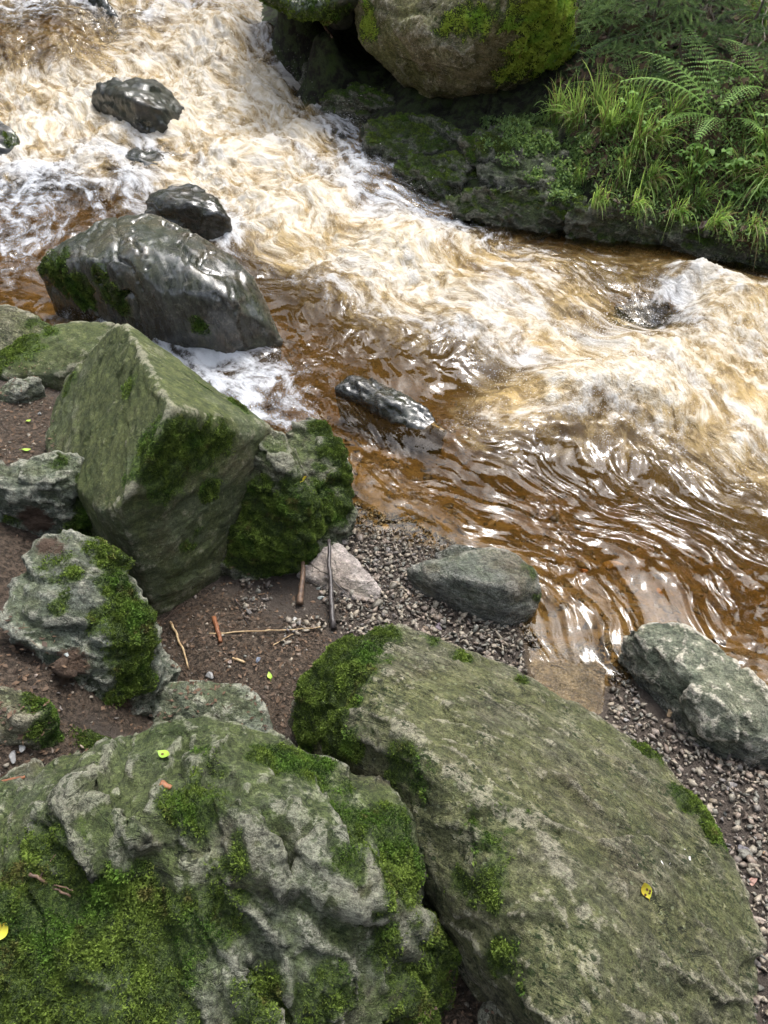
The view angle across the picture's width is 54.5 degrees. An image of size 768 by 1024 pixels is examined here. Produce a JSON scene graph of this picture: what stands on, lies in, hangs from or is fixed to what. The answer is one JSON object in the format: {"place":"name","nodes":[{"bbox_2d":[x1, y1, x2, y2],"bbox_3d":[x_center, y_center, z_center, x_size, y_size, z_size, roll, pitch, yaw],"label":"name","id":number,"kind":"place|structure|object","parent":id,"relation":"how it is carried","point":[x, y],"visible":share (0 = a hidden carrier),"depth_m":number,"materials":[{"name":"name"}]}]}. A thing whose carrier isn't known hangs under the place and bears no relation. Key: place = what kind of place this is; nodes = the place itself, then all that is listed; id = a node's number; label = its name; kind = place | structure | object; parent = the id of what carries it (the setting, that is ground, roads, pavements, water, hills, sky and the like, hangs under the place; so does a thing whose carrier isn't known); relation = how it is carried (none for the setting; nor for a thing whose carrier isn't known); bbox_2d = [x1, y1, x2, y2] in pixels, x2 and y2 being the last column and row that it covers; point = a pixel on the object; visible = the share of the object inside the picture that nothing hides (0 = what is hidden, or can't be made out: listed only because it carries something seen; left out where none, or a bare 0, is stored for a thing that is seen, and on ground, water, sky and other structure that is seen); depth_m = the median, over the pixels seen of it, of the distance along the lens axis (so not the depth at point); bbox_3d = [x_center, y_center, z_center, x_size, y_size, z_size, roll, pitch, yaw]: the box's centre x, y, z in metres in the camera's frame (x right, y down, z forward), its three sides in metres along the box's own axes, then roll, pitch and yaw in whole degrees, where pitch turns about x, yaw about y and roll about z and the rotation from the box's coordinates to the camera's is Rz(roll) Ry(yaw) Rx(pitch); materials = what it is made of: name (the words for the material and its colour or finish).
{"place":"outdoors","nodes":[
{"label":"outdoors","id":0,"kind":"place"},
{"bbox_2d":[0,0,767,563],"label":"water","id":1,"kind":"structure","parent":0,"point":[386,300],"depth_m":4.34,"materials":[{"name":"liquid"}]},
{"bbox_2d":[12,1,764,450],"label":"spray","id":2,"kind":"object","parent":1,"relation":"on","point":[406,203],"visible":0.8,"depth_m":5.04,"materials":[{"name":"white"}]},
{"bbox_2d":[0,0,767,1023],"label":"ground","id":3,"kind":"structure","parent":0,"point":[342,58],"depth_m":3.28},
{"bbox_2d":[0,121,19,179],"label":"rock","id":4,"kind":"object","parent":3,"relation":"on","point":[9,140],"visible":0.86,"depth_m":5.54,"materials":[{"name":"black stone"}]},
{"bbox_2d":[9,750,15,763],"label":"stone","id":5,"kind":"object","parent":3,"relation":"on","point":[12,755],"visible":1,"depth_m":1.79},
{"bbox_2d":[0,376,46,403],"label":"rock","id":6,"kind":"object","parent":3,"relation":"on","point":[33,388],"visible":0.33,"depth_m":3.13,"materials":[{"name":"grey stone"}]},
{"bbox_2d":[0,304,51,349],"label":"rock","id":7,"kind":"object","parent":3,"relation":"on","point":[15,322],"visible":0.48,"depth_m":3.54,"materials":[{"name":"green stone"}]},
{"bbox_2d":[12,167,57,192],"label":"rock","id":8,"kind":"object","parent":3,"relation":"on","point":[50,186],"visible":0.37,"depth_m":5.43,"materials":[{"name":"black stone"}]},
{"bbox_2d":[0,450,92,536],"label":"rock","id":9,"kind":"object","parent":3,"relation":"on","point":[39,497],"visible":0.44,"depth_m":2.48,"materials":[{"name":"grey stone"}]},
{"bbox_2d":[0,686,111,754],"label":"rock","id":10,"kind":"object","parent":3,"relation":"on","point":[22,720],"visible":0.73,"depth_m":1.83,"materials":[{"name":"green stone"}]},
{"bbox_2d":[0,321,115,390],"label":"rock","id":11,"kind":"object","parent":3,"relation":"on","point":[57,347],"visible":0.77,"depth_m":3.33,"materials":[{"name":"stone"}]},
{"bbox_2d":[0,529,180,719],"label":"rock","id":12,"kind":"object","parent":3,"relation":"on","point":[72,590],"visible":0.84,"depth_m":2.07,"materials":[{"name":"grey stone"}]},
{"bbox_2d":[74,0,124,38],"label":"rock","id":13,"kind":"object","parent":3,"relation":"on","point":[109,13],"visible":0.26,"depth_m":6.70,"materials":[{"name":"black stone"}]},
{"bbox_2d":[91,77,184,155],"bbox_3d":[-1.893,-3.101,5.898,0.832,0.567,0.543,30,50,29],"label":"boulder","id":14,"kind":"object","parent":3,"relation":"on","point":[145,106],"visible":0.48,"depth_m":5.63,"materials":[{"name":"black stone"}]},
{"bbox_2d":[125,145,164,191],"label":"rock","id":15,"kind":"object","parent":3,"relation":"on","point":[143,155],"visible":0.31,"depth_m":5.42,"materials":[{"name":"black stone"}]},
{"bbox_2d":[45,324,271,615],"bbox_3d":[-0.980,-0.177,2.742,0.976,0.918,0.709,20,46,21],"label":"boulder","id":16,"kind":"object","parent":3,"relation":"on","point":[164,443],"visible":0.86,"depth_m":2.48,"materials":[{"name":"stone"}]},
{"bbox_2d":[36,213,282,377],"bbox_3d":[-1.224,-1.244,4.260,1.474,0.681,0.605,18,45,19],"label":"boulder","id":17,"kind":"object","parent":3,"relation":"on","point":[153,276],"visible":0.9,"depth_m":4.02,"materials":[{"name":"stone"}]},
{"bbox_2d":[169,621,188,668],"bbox_3d":[-0.683,0.442,2.493,0.014,0.015,0.215,-20,46,-21],"label":"stick","id":18,"kind":"object","parent":3,"relation":"on","point":[176,633],"visible":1,"depth_m":2.49,"materials":[{"name":"brown wood"}]},
{"bbox_2d":[144,183,231,240],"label":"rock","id":19,"kind":"object","parent":3,"relation":"on","point":[198,210],"visible":0.54,"depth_m":4.72,"materials":[{"name":"black stone"}]},
{"bbox_2d":[152,680,272,732],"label":"rock","id":20,"kind":"object","parent":3,"relation":"on","point":[235,696],"visible":0.37,"depth_m":2.23,"materials":[{"name":"grey stone"}]},
{"bbox_2d":[211,616,222,642],"bbox_3d":[-0.566,0.399,2.531,0.018,0.026,0.124,-15,44,-16],"label":"bark chip","id":21,"kind":"object","parent":3,"relation":"on","point":[216,625],"visible":1,"depth_m":2.52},
{"bbox_2d":[0,712,462,1023],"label":"boulder","id":22,"kind":"object","parent":3,"relation":"on","point":[237,873],"visible":1,"depth_m":1.43,"materials":[{"name":"green stone"}]},
{"bbox_2d":[0,923,7,939],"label":"leaf","id":23,"kind":"object","parent":22,"relation":"on","point":[3,931],"visible":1,"depth_m":1.38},
{"bbox_2d":[28,854,72,896],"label":"twig","id":24,"kind":"object","parent":22,"relation":"on","point":[38,877],"visible":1,"depth_m":1.41,"materials":[{"name":"brown wood"}]},
{"bbox_2d":[156,750,168,757],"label":"leaf","id":25,"kind":"object","parent":22,"relation":"on","point":[163,753],"visible":1,"depth_m":1.62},
{"bbox_2d":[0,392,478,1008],"bbox_3d":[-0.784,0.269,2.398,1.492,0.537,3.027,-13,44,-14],"label":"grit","id":26,"kind":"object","parent":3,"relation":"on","point":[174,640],"visible":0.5,"depth_m":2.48,"materials":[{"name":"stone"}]},
{"bbox_2d":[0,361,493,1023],"bbox_3d":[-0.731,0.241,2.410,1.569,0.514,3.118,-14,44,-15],"label":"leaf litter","id":27,"kind":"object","parent":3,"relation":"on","point":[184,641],"visible":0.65,"depth_m":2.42,"materials":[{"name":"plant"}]},
{"bbox_2d":[220,417,358,580],"bbox_3d":[-0.368,0.017,2.878,0.412,0.691,0.732,25,48,25],"label":"boulder","id":28,"kind":"object","parent":3,"relation":"on","point":[289,519],"visible":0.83,"depth_m":2.72,"materials":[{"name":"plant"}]},
{"bbox_2d":[296,561,305,605],"bbox_3d":[-0.299,0.258,2.698,0.028,0.056,0.175,0,42,0],"label":"stick","id":29,"kind":"object","parent":3,"relation":"on","point":[299,598],"visible":1,"depth_m":2.68,"materials":[{"name":"brown wood"}]},
{"bbox_2d":[298,62,307,85],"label":"ledge rock","id":30,"kind":"object","parent":3,"relation":"on","point":[304,67],"visible":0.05,"depth_m":6.26,"materials":[{"name":"stone"}]},
{"bbox_2d":[259,0,357,29],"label":"boulder","id":31,"kind":"object","parent":3,"relation":"on","point":[336,14],"visible":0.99,"depth_m":5.56,"materials":[{"name":"green stone"}]},
{"bbox_2d":[320,81,394,142],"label":"ledge rock","id":32,"kind":"object","parent":3,"relation":"on","point":[368,103],"visible":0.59,"depth_m":6.01,"materials":[{"name":"stone"}]},
{"bbox_2d":[335,375,446,452],"bbox_3d":[0.037,-0.475,3.725,0.636,0.265,0.181,29,49,28],"label":"rock","id":33,"kind":"object","parent":3,"relation":"on","point":[376,408],"visible":0.98,"depth_m":3.65,"materials":[{"name":"black stone"}]},
{"bbox_2d":[360,111,462,166],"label":"ledge rock","id":34,"kind":"object","parent":3,"relation":"on","point":[398,135],"visible":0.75,"depth_m":5.57,"materials":[{"name":"stone"}]},
{"bbox_2d":[391,150,472,204],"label":"ledge rock","id":35,"kind":"object","parent":3,"relation":"on","point":[448,171],"visible":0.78,"depth_m":5.29,"materials":[{"name":"stone"}]},
{"bbox_2d":[435,544,479,558],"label":"rock","id":36,"kind":"object","parent":3,"relation":"on","point":[455,549],"visible":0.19,"depth_m":2.87,"materials":[{"name":"grey stone"}]},
{"bbox_2d":[354,0,582,98],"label":"boulder","id":37,"kind":"object","parent":3,"relation":"on","point":[449,49],"visible":0.94,"depth_m":5.25,"materials":[{"name":"beige stone"}]},
{"bbox_2d":[210,273,767,686],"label":"riverbed pebbles","id":38,"kind":"object","parent":3,"relation":"on","point":[592,624],"visible":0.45,"depth_m":3.23,"materials":[{"name":"stone"}]},
{"bbox_2d":[477,1000,505,1023],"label":"rock","id":39,"kind":"object","parent":3,"relation":"on","point":[496,1017],"visible":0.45,"depth_m":1.59,"materials":[{"name":"grey stone"}]},
{"bbox_2d":[457,117,557,180],"bbox_3d":[0.869,-2.479,5.433,0.697,0.652,0.453,0,42,0],"label":"ledge rock","id":40,"kind":"object","parent":3,"relation":"on","point":[472,148],"visible":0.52,"depth_m":5.21,"materials":[{"name":"stone"}]},
{"bbox_2d":[445,185,590,241],"bbox_3d":[0.922,-2.013,5.090,1.030,0.396,0.172,5,42,6],"label":"ledge rock","id":41,"kind":"object","parent":3,"relation":"on","point":[526,214],"visible":0.75,"depth_m":5.04,"materials":[{"name":"stone"}]},
{"bbox_2d":[475,149,571,192],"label":"ledge rock","id":42,"kind":"object","parent":3,"relation":"on","point":[496,175],"visible":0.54,"depth_m":5.12,"materials":[{"name":"stone"}]},
{"bbox_2d":[288,622,766,1023],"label":"boulder","id":43,"kind":"object","parent":3,"relation":"on","point":[555,832],"visible":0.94,"depth_m":1.66,"materials":[{"name":"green stone"}]},
{"bbox_2d":[641,883,651,901],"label":"leaf","id":44,"kind":"object","parent":43,"relation":"on","point":[646,889],"visible":1,"depth_m":1.55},
{"bbox_2d":[479,111,603,204],"bbox_3d":[1.063,-2.542,5.294,0.794,0.455,1.211,-30,50,-29],"label":"leaf ground cover","id":45,"kind":"object","parent":3,"relation":"on","point":[536,174],"visible":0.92,"depth_m":5.16,"materials":[{"name":"plant"}]},
{"bbox_2d":[533,74,573,124],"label":"grass tuft","id":46,"kind":"object","parent":3,"relation":"on","point":[552,112],"visible":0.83,"depth_m":5.26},
{"bbox_2d":[535,69,596,133],"bbox_3d":[1.269,-2.779,5.069,0.320,0.448,0.482,32,51,31],"label":"grass tuft","id":47,"kind":"object","parent":3,"relation":"on","point":[572,116],"visible":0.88,"depth_m":5.16,"materials":[{"name":"plant"}]},
{"bbox_2d":[529,642,605,714],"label":"rock","id":48,"kind":"object","parent":3,"relation":"on","point":[580,680],"visible":0.56,"depth_m":2.52,"materials":[{"name":"brown stone"}]},
{"bbox_2d":[571,155,590,186],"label":"grass tuft","id":49,"kind":"object","parent":3,"relation":"on","point":[578,176],"visible":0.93,"depth_m":5.12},
{"bbox_2d":[568,16,615,62],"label":"fern","id":50,"kind":"object","parent":3,"relation":"on","point":[585,43],"visible":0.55,"depth_m":5.46,"materials":[{"name":"green plant"}]},
{"bbox_2d":[573,63,621,95],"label":"fern","id":51,"kind":"object","parent":3,"relation":"on","point":[603,77],"visible":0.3,"depth_m":5.30,"materials":[{"name":"green plant"}]},
{"bbox_2d":[581,55,628,124],"bbox_3d":[1.524,-2.875,5.084,0.326,0.454,0.354,-25,48,-25],"label":"grass tuft","id":52,"kind":"object","parent":3,"relation":"on","point":[599,99],"visible":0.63,"depth_m":5.15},
{"bbox_2d":[577,0,633,57],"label":"spruce sapling","id":53,"kind":"object","parent":3,"relation":"on","point":[604,27],"visible":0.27,"depth_m":5.38,"materials":[{"name":"green plant"}]},
{"bbox_2d":[553,0,658,69],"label":"spruce sapling","id":54,"kind":"object","parent":3,"relation":"on","point":[608,19],"visible":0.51,"depth_m":5.26,"materials":[{"name":"green plant"}]},
{"bbox_2d":[602,561,624,569],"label":"stone","id":55,"kind":"object","parent":3,"relation":"on","point":[613,565],"visible":1,"depth_m":3.08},
{"bbox_2d":[590,68,637,145],"bbox_3d":[1.537,-2.657,4.908,0.378,0.510,0.479,0,42,0],"label":"grass tuft","id":56,"kind":"object","parent":3,"relation":"on","point":[609,120],"visible":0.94,"depth_m":5.01,"materials":[{"name":"plant"}]},
{"bbox_2d":[608,163,628,195],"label":"grass tuft","id":57,"kind":"object","parent":3,"relation":"on","point":[622,184],"visible":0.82,"depth_m":5.00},
{"bbox_2d":[563,200,680,250],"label":"ledge rock","id":58,"kind":"object","parent":3,"relation":"on","point":[584,226],"visible":0.69,"depth_m":4.92,"materials":[{"name":"stone"}]},
{"bbox_2d":[590,173,619,217],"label":"grass tuft","id":59,"kind":"object","parent":58,"relation":"on","point":[597,202],"visible":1,"depth_m":4.76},
{"bbox_2d":[624,167,655,228],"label":"grass tuft","id":60,"kind":"object","parent":58,"relation":"on","point":[637,202],"visible":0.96,"depth_m":4.73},
{"bbox_2d":[595,56,649,85],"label":"fern","id":61,"kind":"object","parent":3,"relation":"on","point":[625,71],"visible":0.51,"depth_m":5.22,"materials":[{"name":"green plant"}]},
{"bbox_2d":[614,131,639,192],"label":"grass tuft","id":62,"kind":"object","parent":3,"relation":"on","point":[625,163],"visible":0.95,"depth_m":4.93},
{"bbox_2d":[619,85,661,121],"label":"leafy herb","id":63,"kind":"object","parent":3,"relation":"on","point":[632,91],"visible":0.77,"depth_m":4.94,"materials":[{"name":"green plant"}]},
{"bbox_2d":[578,0,705,34],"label":"spruce sapling","id":64,"kind":"object","parent":3,"relation":"on","point":[637,2],"visible":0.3,"depth_m":5.27,"materials":[{"name":"green plant"}]},
{"bbox_2d":[612,298,675,330],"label":"rock","id":65,"kind":"object","parent":3,"relation":"on","point":[640,316],"visible":0.56,"depth_m":4.39,"materials":[{"name":"black stone"}]},
{"bbox_2d":[619,60,672,134],"bbox_3d":[1.715,-2.705,4.902,0.329,0.457,0.399,0,42,0],"label":"grass tuft","id":66,"kind":"object","parent":3,"relation":"on","point":[634,115],"visible":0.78,"depth_m":4.98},
{"bbox_2d":[568,0,730,103],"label":"spruce sapling","id":67,"kind":"object","parent":3,"relation":"on","point":[657,4],"visible":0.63,"depth_m":5.06,"materials":[{"name":"green plant"}]},
{"bbox_2d":[627,89,676,175],"bbox_3d":[1.707,-2.442,4.792,0.272,0.494,0.452,-7,43,-8],"label":"grass tuft","id":68,"kind":"object","parent":3,"relation":"on","point":[641,144],"visible":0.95,"depth_m":4.88,"materials":[{"name":"plant"}]},
{"bbox_2d":[545,52,767,267],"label":"undergrowth","id":69,"kind":"object","parent":3,"relation":"on","point":[718,109],"visible":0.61,"depth_m":4.87,"materials":[{"name":"green plant"}]},
{"bbox_2d":[641,111,673,129],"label":"leafy herb","id":70,"kind":"object","parent":3,"relation":"on","point":[663,119],"visible":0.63,"depth_m":4.88,"materials":[{"name":"green plant"}]},
{"bbox_2d":[555,0,767,252],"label":"dead leaf litter","id":71,"kind":"object","parent":3,"relation":"on","point":[707,136],"visible":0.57,"depth_m":4.99,"materials":[{"name":"plant"}]},
{"bbox_2d":[638,145,685,208],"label":"grass tuft","id":72,"kind":"object","parent":3,"relation":"on","point":[650,181],"visible":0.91,"depth_m":4.88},
{"bbox_2d":[645,100,688,154],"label":"grass tuft","id":73,"kind":"object","parent":3,"relation":"on","point":[667,139],"visible":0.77,"depth_m":4.87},
{"bbox_2d":[625,26,714,118],"bbox_3d":[1.999,-2.984,4.984,0.518,0.472,0.706,-21,46,-22],"label":"fern","id":74,"kind":"object","parent":3,"relation":"on","point":[679,60],"visible":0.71,"depth_m":4.92,"materials":[{"name":"green plant"}]},
{"bbox_2d":[655,142,703,206],"bbox_3d":[1.945,-2.188,4.849,0.320,0.394,0.377,-9,43,-10],"label":"grass tuft","id":75,"kind":"object","parent":3,"relation":"on","point":[682,185],"visible":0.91,"depth_m":4.91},
{"bbox_2d":[662,78,703,126],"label":"grass tuft","id":76,"kind":"object","parent":3,"relation":"on","point":[671,109],"visible":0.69,"depth_m":4.86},
{"bbox_2d":[676,144,700,161],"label":"leafy herb","id":77,"kind":"object","parent":3,"relation":"on","point":[686,151],"visible":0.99,"depth_m":4.86,"materials":[{"name":"green plant"}]},
{"bbox_2d":[617,622,767,766],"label":"boulder","id":78,"kind":"object","parent":3,"relation":"on","point":[709,693],"visible":0.84,"depth_m":2.29,"materials":[{"name":"grey stone"}]},
{"bbox_2d":[620,28,766,140],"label":"fern","id":79,"kind":"object","parent":3,"relation":"on","point":[698,88],"visible":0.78,"depth_m":4.83,"materials":[{"name":"green plant"}]},
{"bbox_2d":[680,134,718,177],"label":"grass tuft","id":80,"kind":"object","parent":3,"relation":"on","point":[702,155],"visible":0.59,"depth_m":4.86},
{"bbox_2d":[635,0,767,83],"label":"spruce sapling","id":81,"kind":"object","parent":3,"relation":"on","point":[660,29],"visible":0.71,"depth_m":4.96,"materials":[{"name":"green plant"}]},
{"bbox_2d":[690,160,718,181],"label":"leafy herb","id":82,"kind":"object","parent":3,"relation":"on","point":[699,170],"visible":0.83,"depth_m":4.84,"materials":[{"name":"green plant"}]},
{"bbox_2d":[688,175,721,218],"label":"grass tuft","id":83,"kind":"object","parent":3,"relation":"on","point":[703,196],"visible":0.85,"depth_m":4.89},
{"bbox_2d":[692,0,726,46],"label":"dead branch","id":84,"kind":"object","parent":3,"relation":"on","point":[718,38],"visible":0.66,"depth_m":5.01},
{"bbox_2d":[692,142,734,169],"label":"leafy herb","id":85,"kind":"object","parent":3,"relation":"on","point":[728,151],"visible":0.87,"depth_m":4.76,"materials":[{"name":"green plant"}]},
{"bbox_2d":[666,220,767,275],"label":"ledge rock","id":86,"kind":"object","parent":3,"relation":"on","point":[685,238],"visible":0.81,"depth_m":4.76,"materials":[{"name":"stone"}]},
{"bbox_2d":[662,190,699,241],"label":"grass tuft","id":87,"kind":"object","parent":86,"relation":"on","point":[681,214],"visible":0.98,"depth_m":4.75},
{"bbox_2d":[704,192,741,245],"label":"grass tuft","id":88,"kind":"object","parent":86,"relation":"on","point":[718,219],"visible":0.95,"depth_m":4.59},
{"bbox_2d":[740,210,767,269],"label":"grass tuft","id":89,"kind":"object","parent":86,"relation":"on","point":[752,227],"visible":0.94,"depth_m":4.51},
{"bbox_2d":[681,0,767,70],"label":"spruce sapling","id":90,"kind":"object","parent":3,"relation":"on","point":[753,22],"visible":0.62,"depth_m":4.81,"materials":[{"name":"green plant"}]},
{"bbox_2d":[717,196,737,219],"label":"grass tuft","id":91,"kind":"object","parent":3,"relation":"on","point":[727,207],"visible":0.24,"depth_m":4.84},
{"bbox_2d":[715,189,743,200],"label":"leafy herb","id":92,"kind":"object","parent":3,"relation":"on","point":[729,192],"visible":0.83,"depth_m":4.83,"materials":[{"name":"green plant"}]},
{"bbox_2d":[698,39,766,107],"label":"fern","id":93,"kind":"object","parent":3,"relation":"on","point":[757,66],"visible":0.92,"depth_m":4.71,"materials":[{"name":"green plant"}]},
{"bbox_2d":[708,0,756,29],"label":"spruce sapling","id":94,"kind":"object","parent":3,"relation":"on","point":[722,7],"visible":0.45,"depth_m":5.00,"materials":[{"name":"green plant"}]},
{"bbox_2d":[705,130,767,219],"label":"grass tuft","id":95,"kind":"object","parent":3,"relation":"on","point":[763,178],"visible":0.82,"depth_m":4.71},
{"bbox_2d":[716,123,767,186],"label":"grass tuft","id":96,"kind":"object","parent":3,"relation":"on","point":[733,170],"visible":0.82,"depth_m":4.78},
{"bbox_2d":[725,0,767,34],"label":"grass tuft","id":97,"kind":"object","parent":3,"relation":"on","point":[755,7],"visible":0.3,"depth_m":5.00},
{"bbox_2d":[733,150,766,168],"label":"leafy herb","id":98,"kind":"object","parent":3,"relation":"on","point":[746,162],"visible":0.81,"depth_m":4.72,"materials":[{"name":"green plant"}]},
{"bbox_2d":[732,182,767,200],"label":"leafy herb","id":99,"kind":"object","parent":3,"relation":"on","point":[757,195],"visible":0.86,"depth_m":4.78,"materials":[{"name":"green plant"}]},
{"bbox_2d":[743,99,767,166],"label":"grass tuft","id":100,"kind":"object","parent":3,"relation":"on","point":[761,141],"visible":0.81,"depth_m":4.72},
{"bbox_2d":[239,501,767,1021],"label":"gravel","id":101,"kind":"structure","parent":0,"point":[753,869],"depth_m":2.57,"materials":[{"name":"gravel"}]},
{"bbox_2d":[209,626,320,634],"bbox_3d":[-0.404,0.404,2.536,0.376,0.024,0.012,-4,42,-5],"label":"stick","id":102,"kind":"object","parent":101,"relation":"on","point":[264,630],"visible":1,"depth_m":2.53,"materials":[{"name":"brown wood"}]},
{"bbox_2d":[327,539,348,629],"bbox_3d":[-0.165,0.252,2.679,0.074,0.086,0.375,-3,42,-4],"label":"stick","id":103,"kind":"object","parent":101,"relation":"on","point":[333,625],"visible":1,"depth_m":2.65,"materials":[{"name":"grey wood"}]},
{"bbox_2d":[297,543,381,601],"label":"rock","id":104,"kind":"object","parent":101,"relation":"on","point":[349,572],"visible":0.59,"depth_m":2.75,"materials":[{"name":"stone"}]},
{"bbox_2d":[406,547,541,626],"bbox_3d":[0.328,0.298,2.704,0.489,0.278,0.257,0,42,0],"label":"boulder","id":105,"kind":"object","parent":101,"relation":"on","point":[502,586],"visible":0.84,"depth_m":2.64,"materials":[{"name":"grey stone"}]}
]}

